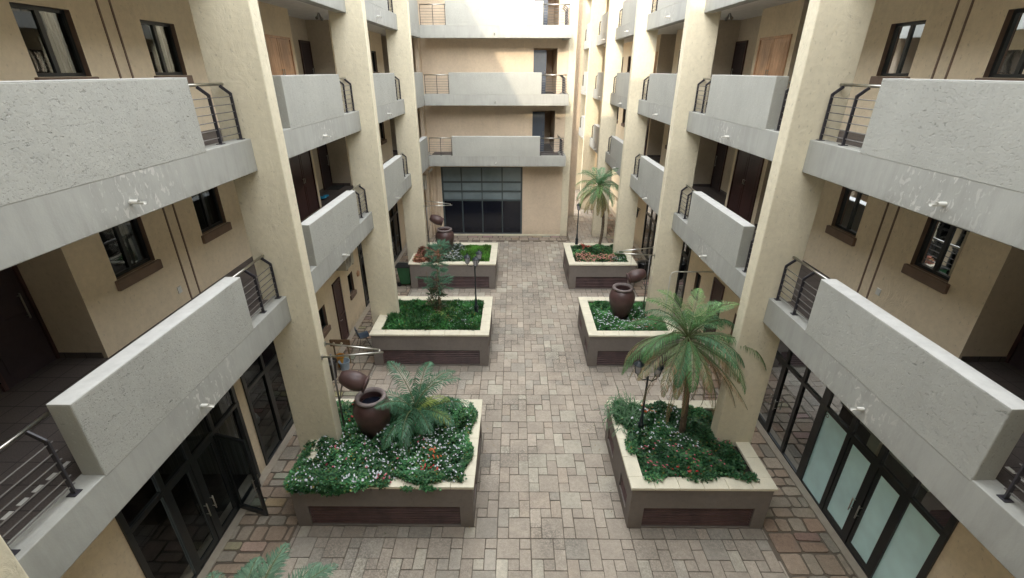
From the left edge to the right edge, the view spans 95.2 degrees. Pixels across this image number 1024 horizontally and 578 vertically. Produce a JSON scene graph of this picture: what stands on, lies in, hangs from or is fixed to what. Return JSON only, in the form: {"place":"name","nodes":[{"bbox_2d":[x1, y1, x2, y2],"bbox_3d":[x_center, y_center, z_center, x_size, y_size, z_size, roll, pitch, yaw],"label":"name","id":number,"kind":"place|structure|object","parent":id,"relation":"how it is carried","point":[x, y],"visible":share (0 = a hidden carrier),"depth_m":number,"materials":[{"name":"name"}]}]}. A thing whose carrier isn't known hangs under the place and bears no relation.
{"place":"outdoors","nodes":[
{"label":"outdoors","id":0,"kind":"place"},
{"bbox_2d":[205,542,338,577],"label":"palm tree","id":1,"kind":"object","parent":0,"point":[256,565],"visible":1,"depth_m":5.55,"materials":[{"name":"green plant"}]},
{"bbox_2d":[207,189,855,577],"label":"side path","id":2,"kind":"structure","parent":0,"point":[785,541],"depth_m":10.49,"materials":[{"name":"stone"}]},
{"bbox_2d":[328,357,336,380],"bbox_3d":[-5.852,2.554,14.977,0.520,0.695,0.520,0,25,0],"label":"rubbish bin","id":3,"kind":"object","parent":2,"relation":"on","point":[334,364],"visible":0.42,"depth_m":14.88,"materials":[{"name":"black plastic"}]},
{"bbox_2d":[336,353,343,366],"bbox_3d":[-5.728,2.348,15.620,0.290,0.525,0.290,0,25,0],"label":"bucket","id":4,"kind":"object","parent":2,"relation":"on","point":[341,360],"visible":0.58,"depth_m":15.55,"materials":[{"name":"orange plastic"}]},
{"bbox_2d":[329,339,351,362],"bbox_3d":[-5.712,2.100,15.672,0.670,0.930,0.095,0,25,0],"label":"table","id":5,"kind":"object","parent":2,"relation":"on","point":[341,341],"visible":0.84,"depth_m":15.49,"materials":[{"name":"brown wood"}]},
{"bbox_2d":[338,358,349,370],"bbox_3d":[-5.549,2.466,15.486,0.370,0.425,0.370,0,25,0],"label":"bucket","id":6,"kind":"object","parent":2,"relation":"on","point":[344,365],"visible":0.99,"depth_m":15.43,"materials":[{"name":"blue plastic"}]},
{"bbox_2d":[354,327,371,350],"bbox_3d":[-5.323,1.700,16.670,0.464,0.816,0.435,-13,28,-27],"label":"shell chair","id":7,"kind":"object","parent":2,"relation":"on","point":[364,334],"visible":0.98,"depth_m":16.66,"materials":[{"name":"blue plastic"}]},
{"bbox_2d":[395,262,410,285],"bbox_3d":[-4.931,-0.661,21.526,0.730,0.975,0.600,0,25,0],"label":"wheelie bin","id":8,"kind":"object","parent":2,"relation":"on","point":[403,269],"visible":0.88,"depth_m":21.28,"materials":[{"name":"green plastic"}]},
{"bbox_2d":[638,260,650,279],"bbox_3d":[6.269,-0.935,22.260,0.640,0.875,0.640,0,25,0],"label":"rubbish bin","id":9,"kind":"object","parent":2,"relation":"on","point":[642,264],"visible":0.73,"depth_m":21.99,"materials":[{"name":"black plastic"}]},
{"bbox_2d":[276,190,788,577],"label":"courtyard paving","id":10,"kind":"structure","parent":0,"point":[515,361],"depth_m":11.30,"materials":[{"name":"stone"}]},
{"bbox_2d":[289,399,481,526],"bbox_3d":[-2.732,4.041,11.197,3.910,1.250,2.850,0,25,0],"label":"planter","id":11,"kind":"object","parent":10,"relation":"on","point":[451,504],"visible":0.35,"depth_m":10.04,"materials":[{"name":"beige paint"}]},
{"bbox_2d":[353,387,391,438],"bbox_3d":[-3.284,2.995,11.082,0.880,1.160,0.880,0,25,0],"label":"clay urn","id":12,"kind":"object","parent":11,"relation":"on","point":[371,420],"visible":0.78,"depth_m":10.77,"materials":[{"name":"brown ceramic"}]},
{"bbox_2d":[283,396,478,496],"bbox_3d":[-2.779,3.432,10.804,3.903,0.552,3.004,0,25,0],"label":"flower bed","id":13,"kind":"object","parent":11,"relation":"in","point":[320,477],"visible":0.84,"depth_m":10.23,"materials":[{"name":"green plant"}]},
{"bbox_2d":[374,361,472,450],"bbox_3d":[-2.284,2.756,11.231,2.516,1.331,2.407,-14,29,-28],"label":"palm shrub","id":14,"kind":"object","parent":11,"relation":"in","point":[418,398],"visible":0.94,"depth_m":11.12,"materials":[{"name":"green plant"}]},
{"bbox_2d":[369,296,492,365],"bbox_3d":[-2.694,1.445,16.750,3.910,1.250,2.850,0,25,0],"label":"planter","id":15,"kind":"object","parent":10,"relation":"on","point":[440,347],"visible":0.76,"depth_m":15.55,"materials":[{"name":"beige paint"}]},
{"bbox_2d":[382,298,484,330],"bbox_3d":[-2.695,0.842,16.429,3.503,0.355,2.423,0,25,0],"label":"flower bed","id":16,"kind":"object","parent":15,"relation":"on","point":[417,318],"visible":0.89,"depth_m":16.20,"materials":[{"name":"green plant"}]},
{"bbox_2d":[416,238,454,312],"bbox_3d":[-2.578,-0.345,16.127,1.355,2.832,1.430,9,27,19],"label":"feathery tree","id":17,"kind":"object","parent":15,"relation":"in","point":[438,303],"visible":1,"depth_m":16.03,"materials":[{"name":"green plant"}]},
{"bbox_2d":[428,302,456,319],"bbox_3d":[-2.279,0.858,16.523,1.096,0.275,2.095,11,27,22],"label":"strap leaf plant","id":18,"kind":"object","parent":15,"relation":"in","point":[442,313],"visible":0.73,"depth_m":16.45,"materials":[{"name":"green plant"}]},
{"bbox_2d":[464,249,481,312],"bbox_3d":[-1.283,-0.166,16.114,0.556,2.470,0.616,10,27,21],"label":"lamp post","id":19,"kind":"object","parent":15,"relation":"on","point":[476,259],"visible":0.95,"depth_m":15.72,"materials":[{"name":"metal"}]},
{"bbox_2d":[408,242,497,288],"bbox_3d":[-2.656,-1.151,22.303,3.910,1.250,2.850,0,25,0],"label":"planter","id":20,"kind":"object","parent":10,"relation":"on","point":[462,272],"visible":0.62,"depth_m":21.07,"materials":[{"name":"beige paint"}]},
{"bbox_2d":[412,246,443,262],"bbox_3d":[-3.796,-1.549,21.374,1.446,0.593,1.470,0,25,0],"label":"flower bed","id":21,"kind":"object","parent":20,"relation":"in","point":[419,256],"visible":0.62,"depth_m":21.14,"materials":[{"name":"brown plant"}]},
{"bbox_2d":[435,227,453,252],"bbox_3d":[-3.158,-2.297,22.074,0.880,1.160,0.880,0,25,0],"label":"clay urn","id":22,"kind":"object","parent":20,"relation":"on","point":[446,233],"visible":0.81,"depth_m":21.73,"materials":[{"name":"brown ceramic"}]},
{"bbox_2d":[440,242,464,262],"bbox_3d":[-2.820,-1.715,21.960,1.326,0.358,2.366,0,25,0],"label":"flower bed","id":23,"kind":"object","parent":20,"relation":"in","point":[455,255],"visible":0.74,"depth_m":21.63,"materials":[{"name":"white plant"}]},
{"bbox_2d":[459,244,490,261],"bbox_3d":[-1.754,-1.722,22.012,1.665,0.273,2.394,0,25,0],"label":"flower bed","id":24,"kind":"object","parent":20,"relation":"in","point":[471,250],"visible":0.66,"depth_m":22.19,"materials":[{"name":"green plant"}]},
{"bbox_2d":[568,0,585,216],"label":"side wall","id":25,"kind":"structure","parent":10,"relation":"on","point":[578,77],"depth_m":28.84,"materials":[{"name":"paint"}]},
{"bbox_2d":[563,243,636,288],"bbox_3d":[4.049,-1.127,22.268,3.020,1.250,2.850,0,25,0],"label":"planter","id":26,"kind":"object","parent":10,"relation":"on","point":[593,275],"visible":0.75,"depth_m":21.08,"materials":[{"name":"beige paint"}]},
{"bbox_2d":[575,203,580,244],"bbox_3d":[3.189,-3.111,22.699,0.231,2.240,0.231,10,27,21],"label":"lamp post","id":27,"kind":"object","parent":26,"relation":"on","point":[576,238],"visible":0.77,"depth_m":22.72,"materials":[{"name":"metal"}]},
{"bbox_2d":[575,167,618,244],"bbox_3d":[4.150,-3.830,22.253,2.198,3.986,2.332,22,33,39],"label":"palm tree","id":28,"kind":"object","parent":26,"relation":"in","point":[597,194],"visible":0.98,"depth_m":21.71,"materials":[{"name":"green plant"}]},
{"bbox_2d":[571,243,626,261],"bbox_3d":[4.038,-1.701,21.944,2.534,0.370,2.342,0,25,0],"label":"flower bed","id":29,"kind":"object","parent":26,"relation":"on","point":[581,252],"visible":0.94,"depth_m":21.68,"materials":[{"name":"green plant"}]},
{"bbox_2d":[578,297,680,366],"bbox_3d":[4.011,1.469,16.715,3.020,1.250,2.850,0,25,0],"label":"planter","id":30,"kind":"object","parent":10,"relation":"on","point":[608,348],"visible":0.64,"depth_m":15.57,"materials":[{"name":"beige paint"}]},
{"bbox_2d":[609,283,634,318],"bbox_3d":[3.803,0.438,16.240,0.880,1.160,0.880,0,25,0],"label":"clay urn","id":31,"kind":"object","parent":30,"relation":"on","point":[621,298],"visible":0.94,"depth_m":15.94,"materials":[{"name":"brown ceramic"}]},
{"bbox_2d":[588,300,667,330],"bbox_3d":[4.002,0.911,16.417,2.499,0.302,2.326,0,25,0],"label":"flower bed","id":32,"kind":"object","parent":30,"relation":"in","point":[603,319],"visible":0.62,"depth_m":16.09,"materials":[{"name":"green plant"}]},
{"bbox_2d":[615,246,654,309],"bbox_3d":[4.116,-0.269,16.113,1.282,2.550,0.335,4,25,9],"label":"jar bracket","id":33,"kind":"object","parent":30,"relation":"in","point":[650,255],"visible":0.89,"depth_m":15.64,"materials":[{"name":"metal"}]},
{"bbox_2d":[626,269,646,283],"bbox_3d":[4.183,-0.426,15.778,0.684,0.537,0.444,0,25,0],"label":"tipped jar","id":34,"kind":"object","parent":33,"relation":"hanging from","point":[635,276],"visible":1,"depth_m":15.61,"materials":[{"name":"brown ceramic"}]},
{"bbox_2d":[605,400,777,528],"bbox_3d":[3.973,4.065,11.162,3.020,1.250,2.850,0,25,0],"label":"planter","id":35,"kind":"object","parent":10,"relation":"on","point":[720,502],"visible":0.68,"depth_m":10.00,"materials":[{"name":"beige paint"}]},
{"bbox_2d":[594,387,660,447],"bbox_3d":[2.891,3.155,11.460,1.716,0.531,1.937,18,31,34],"label":"strap leaf plant","id":36,"kind":"object","parent":35,"relation":"in","point":[631,412],"visible":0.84,"depth_m":11.60,"materials":[{"name":"green plant"}]},
{"bbox_2d":[634,359,663,439],"bbox_3d":[3.047,2.507,10.772,0.640,2.160,0.407,11,27,22],"label":"lamp post","id":37,"kind":"object","parent":35,"relation":"on","point":[639,365],"visible":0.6,"depth_m":10.42,"materials":[{"name":"metal"}]},
{"bbox_2d":[612,400,759,483],"bbox_3d":[3.822,3.455,10.867,2.701,0.396,2.683,0,25,0],"label":"flower bed","id":38,"kind":"object","parent":35,"relation":"on","point":[655,461],"visible":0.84,"depth_m":10.57,"materials":[{"name":"green plant"}]},
{"bbox_2d":[620,288,765,433],"bbox_3d":[3.853,1.865,10.543,3.043,3.566,2.658,0,25,0],"label":"palm tree","id":39,"kind":"object","parent":35,"relation":"in","point":[689,349],"visible":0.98,"depth_m":9.86,"materials":[{"name":"green plant"}]},
{"bbox_2d":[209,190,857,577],"bbox_3d":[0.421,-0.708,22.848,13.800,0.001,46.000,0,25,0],"label":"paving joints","id":40,"kind":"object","parent":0,"point":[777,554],"visible":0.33,"depth_m":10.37,"materials":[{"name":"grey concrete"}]},
{"label":"ground","id":41,"kind":"structure","parent":0,"visible":0},
{"bbox_2d":[0,0,429,577],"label":"apartment building","id":42,"kind":"structure","parent":41,"relation":"on","point":[182,300],"depth_m":7.67,"materials":[{"name":"beige paint"}]},
{"bbox_2d":[0,265,59,391],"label":"door","id":43,"kind":"structure","parent":42,"relation":"in","point":[27,345],"depth_m":6.82,"materials":[{"name":"paint"}]},
{"bbox_2d":[9,2,98,79],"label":"window","id":44,"kind":"structure","parent":42,"relation":"in","point":[49,34],"depth_m":6.87,"materials":[{"name":"brown paint"}]},
{"bbox_2d":[99,217,162,290],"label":"window","id":45,"kind":"structure","parent":42,"relation":"in","point":[127,246],"depth_m":8.19,"materials":[{"name":"black glass"}]},
{"bbox_2d":[140,20,193,83],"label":"window","id":46,"kind":"structure","parent":42,"relation":"in","point":[161,38],"depth_m":8.96,"materials":[{"name":"brown paint"}]},
{"bbox_2d":[191,187,231,243],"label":"window","id":47,"kind":"structure","parent":42,"relation":"in","point":[208,207],"depth_m":10.26,"materials":[{"name":"brown paint"}]},
{"bbox_2d":[264,34,296,74],"bbox_3d":[-6.342,-5.918,12.986,0.099,1.960,1.660,0,25,0],"label":"cupboard door","id":48,"kind":"structure","parent":42,"relation":"in","point":[279,48],"depth_m":12.81,"materials":[{"name":"beige wood"}]},
{"bbox_2d":[289,150,319,220],"bbox_3d":[-6.345,-3.200,14.256,0.099,1.960,1.660,0,25,0],"label":"cupboard door","id":49,"kind":"structure","parent":42,"relation":"in","point":[301,166],"depth_m":14.29,"materials":[{"name":"red wood"}]},
{"bbox_2d":[298,40,314,74],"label":"door","id":50,"kind":"structure","parent":42,"relation":"in","point":[305,47],"depth_m":16.16,"materials":[{"name":"paint"}]},
{"bbox_2d":[317,144,332,189],"bbox_3d":[-7.110,-4.857,17.714,0.121,2.048,0.880,0,25,0],"label":"door","id":51,"kind":"structure","parent":42,"relation":"in","point":[322,151],"depth_m":17.75,"materials":[{"name":"paint"}]},
{"bbox_2d":[319,305,330,338],"bbox_3d":[-6.680,1.015,15.268,1.190,1.025,0.640,0,25,0],"label":"window","id":52,"kind":"structure","parent":42,"relation":"in","point":[322,312],"depth_m":15.49,"materials":[{"name":"black glass"}]},
{"bbox_2d":[326,185,344,189],"bbox_3d":[-6.852,-3.942,18.185,0.480,0.014,0.700,0,25,0],"label":"doormat","id":53,"kind":"object","parent":42,"relation":"on","point":[335,187],"visible":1,"depth_m":18.17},
{"bbox_2d":[331,277,349,338],"bbox_3d":[-6.087,0.798,16.719,0.139,2.400,0.700,0,25,0],"label":"door","id":54,"kind":"structure","parent":42,"relation":"in","point":[336,286],"depth_m":16.64,"materials":[{"name":"wood"}]},
{"bbox_2d":[336,252,353,270],"bbox_3d":[-5.986,-1.053,16.494,0.530,0.615,0.850,0,25,0],"label":"air conditioner","id":55,"kind":"object","parent":42,"relation":"attached to","point":[347,263],"visible":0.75,"depth_m":16.30,"materials":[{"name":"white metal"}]},
{"bbox_2d":[347,271,356,299],"bbox_3d":[-6.662,-0.165,17.840,1.190,1.025,0.640,0,25,0],"label":"window","id":56,"kind":"structure","parent":42,"relation":"in","point":[350,278],"depth_m":18.05,"materials":[{"name":"brown paint"}]},
{"bbox_2d":[321,341,383,431],"bbox_3d":[-3.440,2.299,10.599,1.282,2.550,0.335,-4,25,-9],"label":"jar bracket","id":57,"kind":"object","parent":42,"relation":"attached to","point":[336,356],"visible":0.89,"depth_m":10.12,"materials":[{"name":"metal"}]},
{"bbox_2d":[338,370,369,392],"bbox_3d":[-3.573,2.092,10.606,0.684,0.537,0.444,0,25,0],"label":"tipped jar","id":58,"kind":"object","parent":57,"relation":"hanging from","point":[353,380],"visible":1,"depth_m":10.44,"materials":[{"name":"brown ceramic"}]},
{"bbox_2d":[371,51,379,72],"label":"window","id":59,"kind":"structure","parent":42,"relation":"in","point":[374,60],"depth_m":21.75,"materials":[{"name":"black glass"}]},
{"bbox_2d":[379,122,386,144],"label":"window","id":60,"kind":"structure","parent":42,"relation":"in","point":[382,133],"depth_m":23.04,"materials":[{"name":"black glass"}]},
{"bbox_2d":[423,200,451,248],"bbox_3d":[-3.364,-2.871,21.660,1.282,2.550,0.335,-4,25,-9],"label":"jar bracket","id":61,"kind":"object","parent":42,"relation":"attached to","point":[429,210],"visible":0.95,"depth_m":21.18,"materials":[{"name":"metal"}]},
{"bbox_2d":[429,214,443,225],"bbox_3d":[-3.476,-3.186,21.661,0.684,0.537,0.444,0,25,0],"label":"tipped jar","id":62,"kind":"object","parent":61,"relation":"hanging from","point":[437,219],"visible":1,"depth_m":21.49,"materials":[{"name":"brown ceramic"}]},
{"bbox_2d":[411,0,578,237],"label":"apartment building","id":63,"kind":"structure","parent":41,"relation":"on","point":[495,116],"depth_m":24.59,"materials":[{"name":"paint"}]},
{"bbox_2d":[422,175,426,189],"bbox_3d":[-5.032,-5.951,26.114,0.527,0.785,0.410,0,25,0],"label":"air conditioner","id":64,"kind":"object","parent":63,"relation":"attached to","point":[424,177],"visible":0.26,"depth_m":25.95,"materials":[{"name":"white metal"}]},
{"bbox_2d":[441,167,522,233],"bbox_3d":[-1.729,-5.159,27.444,4.660,3.960,0.130,0,25,0],"label":"window","id":65,"kind":"structure","parent":63,"relation":"in","point":[483,200],"depth_m":27.38,"materials":[{"name":"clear glass"}]},
{"bbox_2d":[532,112,544,150],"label":"door","id":66,"kind":"structure","parent":63,"relation":"in","point":[538,121],"depth_m":25.70,"materials":[{"name":"blue paint"}]},
{"bbox_2d":[533,50,546,93],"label":"door","id":67,"kind":"structure","parent":63,"relation":"in","point":[540,56],"depth_m":24.42,"materials":[{"name":"blue paint"}]},
{"bbox_2d":[535,0,547,24],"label":"door","id":68,"kind":"structure","parent":63,"relation":"in","point":[545,1],"depth_m":23.42,"materials":[{"name":"grey paint"}]},
{"bbox_2d":[575,0,1023,577],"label":"apartment building","id":69,"kind":"structure","parent":41,"relation":"on","point":[829,194],"depth_m":8.38,"materials":[{"name":"beige paint"}]},
{"bbox_2d":[621,109,625,126],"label":"window","id":70,"kind":"structure","parent":69,"relation":"in","point":[624,110],"depth_m":30.17,"materials":[{"name":"brown paint"}]},
{"bbox_2d":[626,56,630,72],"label":"window","id":71,"kind":"structure","parent":69,"relation":"in","point":[629,57],"depth_m":28.92,"materials":[{"name":"brown paint"}]},
{"bbox_2d":[644,118,649,155],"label":"cupboard door","id":72,"kind":"structure","parent":69,"relation":"in","point":[648,118],"depth_m":24.69,"materials":[{"name":"red wood"}]},
{"bbox_2d":[653,52,657,72],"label":"cupboard door","id":73,"kind":"structure","parent":69,"relation":"in","point":[656,53],"depth_m":23.17,"materials":[{"name":"beige wood"}]},
{"bbox_2d":[664,271,713,315],"bbox_3d":[6.099,0.814,15.959,1.822,3.082,0.044,0,25,0],"label":"pipe rail","id":74,"kind":"object","parent":69,"relation":"attached to","point":[681,271],"visible":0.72,"depth_m":15.31,"materials":[{"name":"white metal"}]},
{"bbox_2d":[691,272,700,299],"bbox_3d":[7.098,-0.139,17.879,0.190,0.975,0.620,0,25,0],"label":"window","id":75,"kind":"structure","parent":69,"relation":"in","point":[698,277],"depth_m":18.01,"materials":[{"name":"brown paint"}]},
{"bbox_2d":[703,277,724,349],"bbox_3d":[7.037,0.901,16.379,0.070,2.530,0.840,0,25,0],"label":"door","id":76,"kind":"structure","parent":69,"relation":"in","point":[717,291],"depth_m":16.17,"materials":[{"name":"wood"}]},
{"bbox_2d":[710,142,727,190],"bbox_3d":[7.828,-4.803,17.637,0.121,2.048,0.880,0,25,0],"label":"door","id":77,"kind":"structure","parent":69,"relation":"in","point":[721,152],"depth_m":17.65,"materials":[{"name":"paint"}]},
{"bbox_2d":[727,313,736,340],"bbox_3d":[7.077,1.304,14.746,0.190,0.975,0.620,0,25,0],"label":"window","id":78,"kind":"structure","parent":69,"relation":"in","point":[734,320],"depth_m":14.91,"materials":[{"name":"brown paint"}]},
{"bbox_2d":[730,40,748,74],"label":"door","id":79,"kind":"structure","parent":69,"relation":"in","point":[740,50],"depth_m":16.09,"materials":[{"name":"paint"}]},
{"bbox_2d":[726,149,764,222],"bbox_3d":[7.035,-3.152,14.187,0.099,1.960,1.660,0,25,0],"label":"cupboard door","id":80,"kind":"structure","parent":69,"relation":"in","point":[748,167],"depth_m":14.10,"materials":[{"name":"red wood"}]},
{"bbox_2d":[753,34,792,75],"bbox_3d":[7.039,-5.869,12.916,0.099,1.960,1.660,0,25,0],"label":"cupboard door","id":81,"kind":"structure","parent":69,"relation":"in","point":[772,52],"depth_m":12.62,"materials":[{"name":"beige wood"}]},
{"bbox_2d":[825,187,868,245],"bbox_3d":[7.066,-1.543,9.789,0.200,1.050,0.930,0,25,0],"label":"window","id":82,"kind":"structure","parent":69,"relation":"in","point":[851,204],"depth_m":9.88,"materials":[{"name":"black glass"}]},
{"bbox_2d":[869,20,925,84],"bbox_3d":[7.070,-4.261,8.519,0.200,1.050,0.930,0,25,0],"label":"window","id":83,"kind":"structure","parent":69,"relation":"in","point":[903,39],"depth_m":8.60,"materials":[{"name":"brown paint"}]},
{"bbox_2d":[901,217,969,293],"bbox_3d":[7.052,-0.584,7.737,0.200,1.050,0.920,0,25,0],"label":"window","id":84,"kind":"structure","parent":69,"relation":"in","point":[940,245],"depth_m":7.79,"materials":[{"name":"brown paint"}]},
{"bbox_2d":[975,8,1023,80],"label":"window","id":85,"kind":"structure","parent":69,"relation":"in","point":[1006,61],"depth_m":6.67,"materials":[{"name":"brown paint"}]},
{"bbox_2d":[1005,324,1023,371],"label":"door","id":86,"kind":"structure","parent":69,"relation":"in","point":[1015,357],"depth_m":7.16,"materials":[{"name":"paint"}]}
]}

